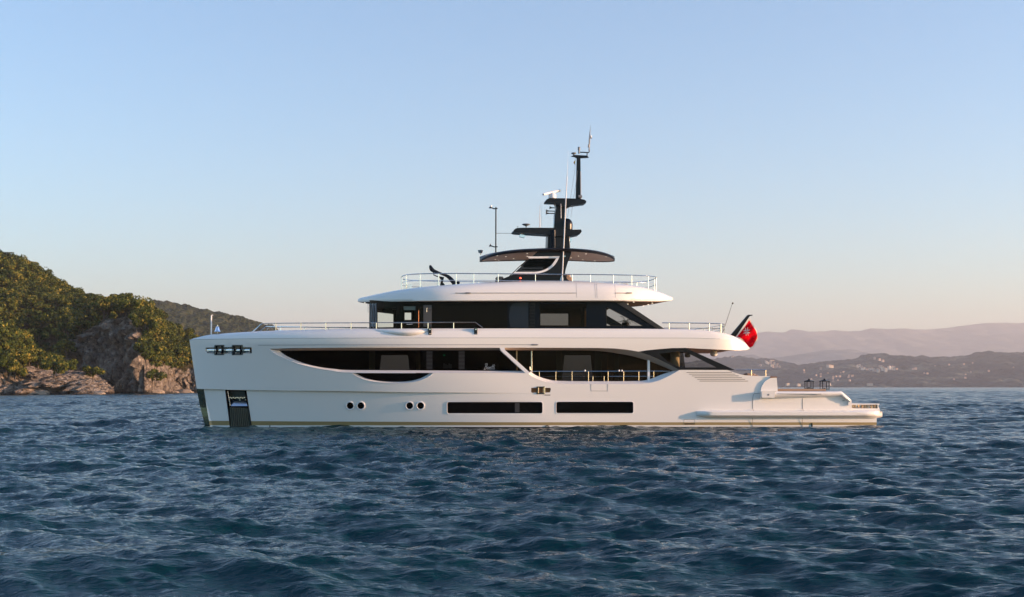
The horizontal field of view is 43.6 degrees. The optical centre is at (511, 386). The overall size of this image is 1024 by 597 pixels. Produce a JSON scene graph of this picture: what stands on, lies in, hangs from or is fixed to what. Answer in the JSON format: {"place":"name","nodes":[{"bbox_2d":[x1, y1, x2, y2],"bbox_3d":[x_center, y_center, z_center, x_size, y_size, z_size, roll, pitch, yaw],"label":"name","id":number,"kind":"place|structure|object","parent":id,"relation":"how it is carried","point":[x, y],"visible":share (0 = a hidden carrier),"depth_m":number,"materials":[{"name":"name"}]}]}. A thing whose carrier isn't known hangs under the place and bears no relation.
{"place":"outdoors","nodes":[
{"label":"outdoors","id":0,"kind":"place"},
{"bbox_2d":[0,285,196,394],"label":"headland terrain","id":1,"kind":"structure","parent":0,"point":[107,344],"depth_m":453.33,"materials":[{"name":"stone"}]},
{"bbox_2d":[0,257,9,267],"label":"tree","id":2,"kind":"object","parent":1,"relation":"on","point":[2,261],"visible":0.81,"depth_m":613.54,"materials":[{"name":"green plant"}]},
{"bbox_2d":[0,325,12,335],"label":"tree","id":3,"kind":"object","parent":1,"relation":"on","point":[3,329],"visible":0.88,"depth_m":413.77,"materials":[{"name":"green plant"}]},
{"bbox_2d":[0,332,12,338],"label":"tree","id":4,"kind":"object","parent":1,"relation":"on","point":[9,334],"visible":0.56,"depth_m":410.60,"materials":[{"name":"green plant"}]},
{"bbox_2d":[0,316,13,325],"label":"tree","id":5,"kind":"object","parent":1,"relation":"on","point":[10,322],"visible":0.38,"depth_m":545.37,"materials":[{"name":"green plant"}]},
{"bbox_2d":[0,287,13,294],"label":"tree","id":6,"kind":"object","parent":1,"relation":"on","point":[6,292],"visible":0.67,"depth_m":572.65,"materials":[{"name":"green plant"}]},
{"bbox_2d":[0,340,15,350],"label":"tree","id":7,"kind":"object","parent":1,"relation":"on","point":[8,344],"visible":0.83,"depth_m":397.18,"materials":[{"name":"green plant"}]},
{"bbox_2d":[0,301,17,310],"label":"tree","id":8,"kind":"object","parent":1,"relation":"on","point":[11,306],"visible":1,"depth_m":559.78,"materials":[{"name":"green plant"}]},
{"bbox_2d":[0,349,17,358],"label":"tree","id":9,"kind":"object","parent":1,"relation":"on","point":[11,351],"visible":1,"depth_m":391.33,"materials":[{"name":"green plant"}]},
{"bbox_2d":[0,356,19,373],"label":"tree","id":10,"kind":"object","parent":1,"relation":"on","point":[6,362],"visible":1,"depth_m":389.30,"materials":[{"name":"green plant"}]},
{"bbox_2d":[3,297,16,303],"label":"tree","id":11,"kind":"object","parent":1,"relation":"on","point":[12,300],"visible":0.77,"depth_m":559.34,"materials":[{"name":"green plant"}]},
{"bbox_2d":[1,330,20,334],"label":"tree","id":12,"kind":"object","parent":1,"relation":"on","point":[16,332],"visible":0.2,"depth_m":418.74,"materials":[{"name":"green plant"}]},
{"bbox_2d":[0,347,27,361],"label":"tree","id":13,"kind":"object","parent":1,"relation":"on","point":[21,354],"visible":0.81,"depth_m":394.17,"materials":[{"name":"green plant"}]},
{"bbox_2d":[6,270,22,279],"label":"tree","id":14,"kind":"object","parent":1,"relation":"on","point":[18,275],"visible":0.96,"depth_m":598.20,"materials":[{"name":"green plant"}]},
{"bbox_2d":[7,364,22,380],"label":"tree","id":15,"kind":"object","parent":1,"relation":"on","point":[15,368],"visible":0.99,"depth_m":390.10,"materials":[{"name":"green plant"}]},
{"bbox_2d":[6,295,23,311],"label":"tree","id":16,"kind":"object","parent":1,"relation":"on","point":[13,297],"visible":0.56,"depth_m":564.87,"materials":[{"name":"green plant"}]},
{"bbox_2d":[5,286,25,291],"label":"tree","id":17,"kind":"object","parent":1,"relation":"on","point":[20,288],"visible":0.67,"depth_m":579.71,"materials":[{"name":"green plant"}]},
{"bbox_2d":[4,252,27,260],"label":"tree","id":18,"kind":"object","parent":1,"relation":"on","point":[14,256],"visible":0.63,"depth_m":629.57,"materials":[{"name":"green plant"}]},
{"bbox_2d":[9,337,22,344],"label":"tree","id":19,"kind":"object","parent":1,"relation":"on","point":[18,340],"visible":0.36,"depth_m":408.96,"materials":[{"name":"green plant"}]},
{"bbox_2d":[7,257,26,265],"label":"tree","id":20,"kind":"object","parent":1,"relation":"on","point":[14,263],"visible":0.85,"depth_m":617.64,"materials":[{"name":"green plant"}]},
{"bbox_2d":[7,331,26,341],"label":"tree","id":21,"kind":"object","parent":1,"relation":"on","point":[20,336],"visible":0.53,"depth_m":415.12,"materials":[{"name":"green plant"}]},
{"bbox_2d":[9,325,29,337],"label":"tree","id":22,"kind":"object","parent":1,"relation":"on","point":[20,330],"visible":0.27,"depth_m":428.00,"materials":[{"name":"green plant"}]},
{"bbox_2d":[9,292,30,299],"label":"tree","id":23,"kind":"object","parent":1,"relation":"on","point":[21,294],"visible":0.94,"depth_m":568.27,"materials":[{"name":"green plant"}]},
{"bbox_2d":[14,343,25,349],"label":"tree","id":24,"kind":"object","parent":1,"relation":"on","point":[22,346],"visible":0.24,"depth_m":407.68,"materials":[{"name":"green plant"}]},
{"bbox_2d":[21,289,32,294],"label":"tree","id":25,"kind":"object","parent":1,"relation":"on","point":[27,291],"visible":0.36,"depth_m":579.34,"materials":[{"name":"green plant"}]},
{"bbox_2d":[19,261,35,268],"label":"tree","id":26,"kind":"object","parent":1,"relation":"on","point":[30,265],"visible":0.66,"depth_m":624.56,"materials":[{"name":"green plant"}]},
{"bbox_2d":[20,297,38,309],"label":"tree","id":27,"kind":"object","parent":1,"relation":"on","point":[32,301],"visible":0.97,"depth_m":566.49,"materials":[{"name":"green plant"}]},
{"bbox_2d":[23,338,36,348],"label":"tree","id":28,"kind":"object","parent":1,"relation":"on","point":[28,342],"visible":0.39,"depth_m":417.70,"materials":[{"name":"green plant"}]},
{"bbox_2d":[23,351,37,366],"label":"tree","id":29,"kind":"object","parent":1,"relation":"on","point":[30,358],"visible":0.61,"depth_m":407.99,"materials":[{"name":"green plant"}]},
{"bbox_2d":[24,331,38,339],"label":"tree","id":30,"kind":"object","parent":1,"relation":"on","point":[36,333],"visible":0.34,"depth_m":546.66,"materials":[{"name":"green plant"}]},
{"bbox_2d":[27,346,45,354],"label":"tree","id":31,"kind":"object","parent":1,"relation":"on","point":[37,351],"visible":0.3,"depth_m":431.30,"materials":[{"name":"green plant"}]},
{"bbox_2d":[28,291,45,296],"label":"tree","id":32,"kind":"object","parent":1,"relation":"on","point":[35,292],"visible":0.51,"depth_m":578.26,"materials":[{"name":"green plant"}]},
{"bbox_2d":[27,328,49,342],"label":"tree","id":33,"kind":"object","parent":1,"relation":"on","point":[44,335],"visible":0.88,"depth_m":547.16,"materials":[{"name":"green plant"}]},
{"bbox_2d":[29,293,47,300],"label":"tree","id":34,"kind":"object","parent":1,"relation":"on","point":[38,297],"visible":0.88,"depth_m":571.91,"materials":[{"name":"green plant"}]},
{"bbox_2d":[32,354,47,369],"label":"tree","id":35,"kind":"object","parent":1,"relation":"on","point":[39,361],"visible":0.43,"depth_m":420.40,"materials":[{"name":"green plant"}]},
{"bbox_2d":[31,273,48,280],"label":"tree","id":36,"kind":"object","parent":1,"relation":"on","point":[38,276],"visible":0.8,"depth_m":614.26,"materials":[{"name":"green plant"}]},
{"bbox_2d":[33,390,49,394],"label":"shore boulder","id":37,"kind":"object","parent":1,"relation":"on","point":[44,392],"visible":0.54,"depth_m":385.83,"materials":[{"name":"grey stone"}]},
{"bbox_2d":[37,352,46,356],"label":"tree","id":38,"kind":"object","parent":1,"relation":"on","point":[39,354],"visible":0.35,"depth_m":425.36,"materials":[{"name":"green plant"}]},
{"bbox_2d":[40,296,52,303],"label":"tree","id":39,"kind":"object","parent":1,"relation":"on","point":[48,299],"visible":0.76,"depth_m":573.81,"materials":[{"name":"green plant"}]},
{"bbox_2d":[39,285,57,294],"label":"tree","id":40,"kind":"object","parent":1,"relation":"on","point":[46,288],"visible":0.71,"depth_m":593.75,"materials":[{"name":"green plant"}]},
{"bbox_2d":[44,351,52,358],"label":"tree","id":41,"kind":"object","parent":1,"relation":"on","point":[49,354],"visible":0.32,"depth_m":426.12,"materials":[{"name":"green plant"}]},
{"bbox_2d":[43,278,57,285],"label":"tree","id":42,"kind":"object","parent":1,"relation":"on","point":[52,281],"visible":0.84,"depth_m":615.05,"materials":[{"name":"green plant"}]},
{"bbox_2d":[42,344,60,352],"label":"tree","id":43,"kind":"object","parent":1,"relation":"on","point":[52,348],"visible":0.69,"depth_m":541.84,"materials":[{"name":"green plant"}]},
{"bbox_2d":[42,327,60,340],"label":"tree","id":44,"kind":"object","parent":1,"relation":"on","point":[56,330],"visible":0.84,"depth_m":548.98,"materials":[{"name":"green plant"}]},
{"bbox_2d":[40,355,69,377],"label":"tree","id":45,"kind":"object","parent":1,"relation":"on","point":[52,363],"visible":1,"depth_m":395.34,"materials":[{"name":"green plant"}]},
{"bbox_2d":[51,349,61,355],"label":"tree","id":46,"kind":"object","parent":1,"relation":"on","point":[56,351],"visible":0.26,"depth_m":537.42,"materials":[{"name":"green plant"}]},
{"bbox_2d":[49,294,64,306],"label":"tree","id":47,"kind":"object","parent":1,"relation":"on","point":[58,299],"visible":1,"depth_m":574.18,"materials":[{"name":"green plant"}]},
{"bbox_2d":[52,281,67,287],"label":"tree","id":48,"kind":"object","parent":1,"relation":"on","point":[61,284],"visible":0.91,"depth_m":619.31,"materials":[{"name":"green plant"}]},
{"bbox_2d":[55,315,72,325],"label":"tree","id":49,"kind":"object","parent":1,"relation":"on","point":[60,317],"visible":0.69,"depth_m":553.87,"materials":[{"name":"green plant"}]},
{"bbox_2d":[56,294,72,303],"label":"tree","id":50,"kind":"object","parent":1,"relation":"on","point":[69,297],"visible":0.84,"depth_m":577.92,"materials":[{"name":"green plant"}]},
{"bbox_2d":[55,344,76,357],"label":"tree","id":51,"kind":"object","parent":1,"relation":"on","point":[63,348],"visible":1,"depth_m":467.85,"materials":[{"name":"green plant"}]},
{"bbox_2d":[59,320,74,334],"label":"tree","id":52,"kind":"object","parent":1,"relation":"on","point":[67,324],"visible":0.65,"depth_m":550.97,"materials":[{"name":"green plant"}]},
{"bbox_2d":[60,314,74,322],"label":"tree","id":53,"kind":"object","parent":1,"relation":"on","point":[69,318],"visible":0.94,"depth_m":553.12,"materials":[{"name":"green plant"}]},
{"bbox_2d":[60,289,74,294],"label":"tree","id":54,"kind":"object","parent":1,"relation":"on","point":[67,291],"visible":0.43,"depth_m":595.87,"materials":[{"name":"green plant"}]},
{"bbox_2d":[58,359,77,369],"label":"tree","id":55,"kind":"object","parent":1,"relation":"on","point":[74,363],"visible":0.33,"depth_m":425.74,"materials":[{"name":"green plant"}]},
{"bbox_2d":[56,307,79,315],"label":"tree","id":56,"kind":"object","parent":1,"relation":"on","point":[59,311],"visible":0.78,"depth_m":559.79,"materials":[{"name":"green plant"}]},
{"bbox_2d":[58,297,79,306],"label":"tree","id":57,"kind":"object","parent":1,"relation":"on","point":[68,302],"visible":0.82,"depth_m":574.94,"materials":[{"name":"green plant"}]},
{"bbox_2d":[64,286,84,293],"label":"tree","id":58,"kind":"object","parent":1,"relation":"on","point":[77,290],"visible":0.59,"depth_m":601.01,"materials":[{"name":"green plant"}]},
{"bbox_2d":[71,292,84,297],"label":"tree","id":59,"kind":"object","parent":1,"relation":"on","point":[78,294],"visible":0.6,"depth_m":592.24,"materials":[{"name":"green plant"}]},
{"bbox_2d":[68,321,88,334],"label":"tree","id":60,"kind":"object","parent":1,"relation":"on","point":[78,325],"visible":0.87,"depth_m":487.73,"materials":[{"name":"green plant"}]},
{"bbox_2d":[71,296,87,306],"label":"tree","id":61,"kind":"object","parent":1,"relation":"on","point":[83,299],"visible":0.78,"depth_m":580.94,"materials":[{"name":"green plant"}]},
{"bbox_2d":[82,365,104,378],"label":"tree","id":62,"kind":"object","parent":1,"relation":"on","point":[89,370],"visible":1,"depth_m":414.87,"materials":[{"name":"green plant"}]},
{"bbox_2d":[90,308,99,315],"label":"tree","id":63,"kind":"object","parent":1,"relation":"on","point":[94,313],"visible":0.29,"depth_m":552.90,"materials":[{"name":"green plant"}]},
{"bbox_2d":[89,294,104,301],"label":"tree","id":64,"kind":"object","parent":1,"relation":"on","point":[93,297],"visible":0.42,"depth_m":575.86,"materials":[{"name":"green plant"}]},
{"bbox_2d":[0,255,198,375],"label":"woodland","id":65,"kind":"object","parent":1,"relation":"on","point":[19,317],"visible":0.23,"depth_m":558.42,"materials":[{"name":"green plant"}]},
{"bbox_2d":[90,300,110,319],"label":"tree","id":66,"kind":"object","parent":1,"relation":"on","point":[100,306],"visible":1,"depth_m":480.85,"materials":[{"name":"green plant"}]},
{"bbox_2d":[97,296,113,314],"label":"tree","id":67,"kind":"object","parent":1,"relation":"on","point":[106,299],"visible":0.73,"depth_m":480.70,"materials":[{"name":"green plant"}]},
{"bbox_2d":[109,296,129,315],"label":"tree","id":68,"kind":"object","parent":1,"relation":"on","point":[114,303],"visible":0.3,"depth_m":473.25,"materials":[{"name":"green plant"}]},
{"bbox_2d":[119,293,133,300],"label":"tree","id":69,"kind":"object","parent":1,"relation":"on","point":[131,295],"visible":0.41,"depth_m":489.84,"materials":[{"name":"green plant"}]},
{"bbox_2d":[117,295,142,310],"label":"tree","id":70,"kind":"object","parent":1,"relation":"on","point":[135,304],"visible":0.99,"depth_m":465.70,"materials":[{"name":"green plant"}]},
{"bbox_2d":[130,305,155,331],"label":"tree","id":71,"kind":"object","parent":1,"relation":"on","point":[136,314],"visible":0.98,"depth_m":451.50,"materials":[{"name":"green plant"}]},
{"bbox_2d":[131,295,155,311],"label":"tree","id":72,"kind":"object","parent":1,"relation":"on","point":[144,302],"visible":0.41,"depth_m":487.16,"materials":[{"name":"green plant"}]},
{"bbox_2d":[132,318,158,331],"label":"tree","id":73,"kind":"object","parent":1,"relation":"on","point":[152,323],"visible":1,"depth_m":452.51,"materials":[{"name":"green plant"}]},
{"bbox_2d":[137,335,155,344],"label":"tree","id":74,"kind":"object","parent":1,"relation":"on","point":[145,337],"visible":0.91,"depth_m":447.09,"materials":[{"name":"green plant"}]},
{"bbox_2d":[141,345,153,352],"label":"tree","id":75,"kind":"object","parent":1,"relation":"on","point":[151,348],"visible":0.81,"depth_m":444.17,"materials":[{"name":"green plant"}]},
{"bbox_2d":[133,342,162,366],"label":"tree","id":76,"kind":"object","parent":1,"relation":"on","point":[158,347],"visible":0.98,"depth_m":444.12,"materials":[{"name":"green plant"}]},
{"bbox_2d":[144,354,157,365],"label":"tree","id":77,"kind":"object","parent":1,"relation":"on","point":[148,356],"visible":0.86,"depth_m":446.69,"materials":[{"name":"green plant"}]},
{"bbox_2d":[146,369,166,387],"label":"tree","id":78,"kind":"object","parent":1,"relation":"on","point":[151,373],"visible":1,"depth_m":446.96,"materials":[{"name":"green plant"}]},
{"bbox_2d":[150,316,167,329],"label":"tree","id":79,"kind":"object","parent":1,"relation":"on","point":[164,323],"visible":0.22,"depth_m":478.24,"materials":[{"name":"green plant"}]},
{"bbox_2d":[155,328,164,337],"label":"tree","id":80,"kind":"object","parent":1,"relation":"on","point":[161,333],"visible":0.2,"depth_m":482.35,"materials":[{"name":"green plant"}]},
{"bbox_2d":[158,350,172,366],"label":"tree","id":81,"kind":"object","parent":1,"relation":"on","point":[164,355],"visible":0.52,"depth_m":462.37,"materials":[{"name":"green plant"}]},
{"bbox_2d":[162,349,174,364],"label":"tree","id":82,"kind":"object","parent":1,"relation":"on","point":[165,361],"visible":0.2,"depth_m":471.03,"materials":[{"name":"green plant"}]},
{"bbox_2d":[165,338,176,349],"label":"tree","id":83,"kind":"object","parent":1,"relation":"on","point":[171,345],"visible":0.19,"depth_m":479.37,"materials":[{"name":"green plant"}]},
{"bbox_2d":[165,330,177,339],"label":"tree","id":84,"kind":"object","parent":1,"relation":"on","point":[170,335],"visible":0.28,"depth_m":501.12,"materials":[{"name":"green plant"}]},
{"bbox_2d":[169,325,177,333],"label":"tree","id":85,"kind":"object","parent":1,"relation":"on","point":[175,329],"visible":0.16,"depth_m":544.54,"materials":[{"name":"green plant"}]},
{"bbox_2d":[178,328,184,337],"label":"tree","id":86,"kind":"object","parent":1,"relation":"on","point":[181,333],"visible":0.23,"depth_m":566.27,"materials":[{"name":"green plant"}]},
{"bbox_2d":[175,347,191,356],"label":"tree","id":87,"kind":"object","parent":1,"relation":"on","point":[183,350],"visible":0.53,"depth_m":503.68,"materials":[{"name":"green plant"}]},
{"bbox_2d":[180,327,194,338],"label":"tree","id":88,"kind":"object","parent":1,"relation":"on","point":[188,330],"visible":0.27,"depth_m":582.59,"materials":[{"name":"green plant"}]},
{"bbox_2d":[182,332,196,341],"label":"tree","id":89,"kind":"object","parent":1,"relation":"on","point":[190,335],"visible":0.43,"depth_m":571.57,"materials":[{"name":"green plant"}]},
{"bbox_2d":[153,299,277,336],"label":"hill behind headland","id":90,"kind":"structure","parent":0,"point":[197,320],"depth_m":1921.62,"materials":[{"name":"green plant"}]},
{"bbox_2d":[0,387,1023,596],"bbox_3d":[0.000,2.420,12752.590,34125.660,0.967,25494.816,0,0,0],"label":"sea water","id":91,"kind":"structure","parent":0,"point":[917,492],"depth_m":26.26,"materials":[{"name":"teal liquid"}]},
{"bbox_2d":[178,389,191,392],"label":"shore boulder","id":92,"kind":"object","parent":91,"relation":"in","point":[184,391],"visible":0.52,"depth_m":487.65,"materials":[{"name":"beige stone"}]},
{"bbox_2d":[190,125,881,428],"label":"motor yacht","id":93,"kind":"object","parent":91,"relation":"on","point":[537,339],"visible":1,"depth_m":75.83,"materials":[{"name":"white paint"}]},
{"bbox_2d":[371,304,374,326],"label":"wheelhouse window","id":94,"kind":"structure","parent":93,"relation":"in","point":[371,304],"depth_m":76.79,"materials":[{"name":"grey glass"}]},
{"bbox_2d":[423,305,431,326],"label":"upper deck door","id":95,"kind":"structure","parent":93,"relation":"in","point":[427,316],"depth_m":75.26,"materials":[{"name":"grey glass"}]},
{"bbox_2d":[447,401,542,413],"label":"hull window","id":96,"kind":"structure","parent":93,"relation":"in","point":[536,407],"depth_m":75.17,"materials":[{"name":"black glass"}]},
{"bbox_2d":[518,258,555,271],"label":"arch window","id":97,"kind":"structure","parent":93,"relation":"in","point":[533,265],"depth_m":76.96,"materials":[{"name":"black glass"}]},
{"bbox_2d":[540,304,585,326],"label":"sky lounge window","id":98,"kind":"structure","parent":93,"relation":"in","point":[551,315],"depth_m":76.26,"materials":[{"name":"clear glass"}]},
{"bbox_2d":[556,401,633,413],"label":"hull window","id":99,"kind":"structure","parent":93,"relation":"in","point":[562,407],"depth_m":75.76,"materials":[{"name":"black glass"}]},
{"bbox_2d":[606,308,641,325],"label":"quarter window","id":100,"kind":"structure","parent":93,"relation":"in","point":[613,318],"depth_m":76.64,"materials":[{"name":"clear glass"}]},
{"bbox_2d":[736,318,757,347],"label":"flag","id":101,"kind":"object","parent":93,"relation":"hanging from","point":[747,334],"visible":0.95,"depth_m":80.70,"materials":[{"name":"red fabric"}]},
{"bbox_2d":[819,378,829,389],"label":"lantern","id":102,"kind":"object","parent":93,"relation":"on","point":[824,380],"visible":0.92,"depth_m":79.33,"materials":[{"name":"black paint"}]},
{"bbox_2d":[0,0,1023,334],"label":"sky","id":103,"kind":"structure","parent":0,"point":[805,165],"materials":[{"name":"blue"}]},
{"bbox_2d":[712,356,810,386],"bbox_3d":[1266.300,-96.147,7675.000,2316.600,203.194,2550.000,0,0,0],"label":"hills behind village","id":104,"kind":"structure","parent":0,"point":[786,372],"depth_m":7174.56,"materials":[{"name":"grey"}]},
{"bbox_2d":[742,349,870,364],"bbox_3d":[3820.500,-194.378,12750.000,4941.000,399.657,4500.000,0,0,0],"label":"mountains","id":105,"kind":"structure","parent":0,"point":[820,356],"depth_m":12876.64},
{"bbox_2d":[698,323,1023,358],"bbox_3d":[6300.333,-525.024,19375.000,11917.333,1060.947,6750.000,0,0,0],"label":"mountains","id":106,"kind":"structure","parent":0,"point":[964,340],"depth_m":18886.72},
{"bbox_2d":[777,351,1023,386],"bbox_3d":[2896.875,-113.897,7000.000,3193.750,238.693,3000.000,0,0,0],"label":"coastal hills","id":107,"kind":"structure","parent":0,"point":[1003,372],"depth_m":6230.69,"materials":[{"name":"grey"}]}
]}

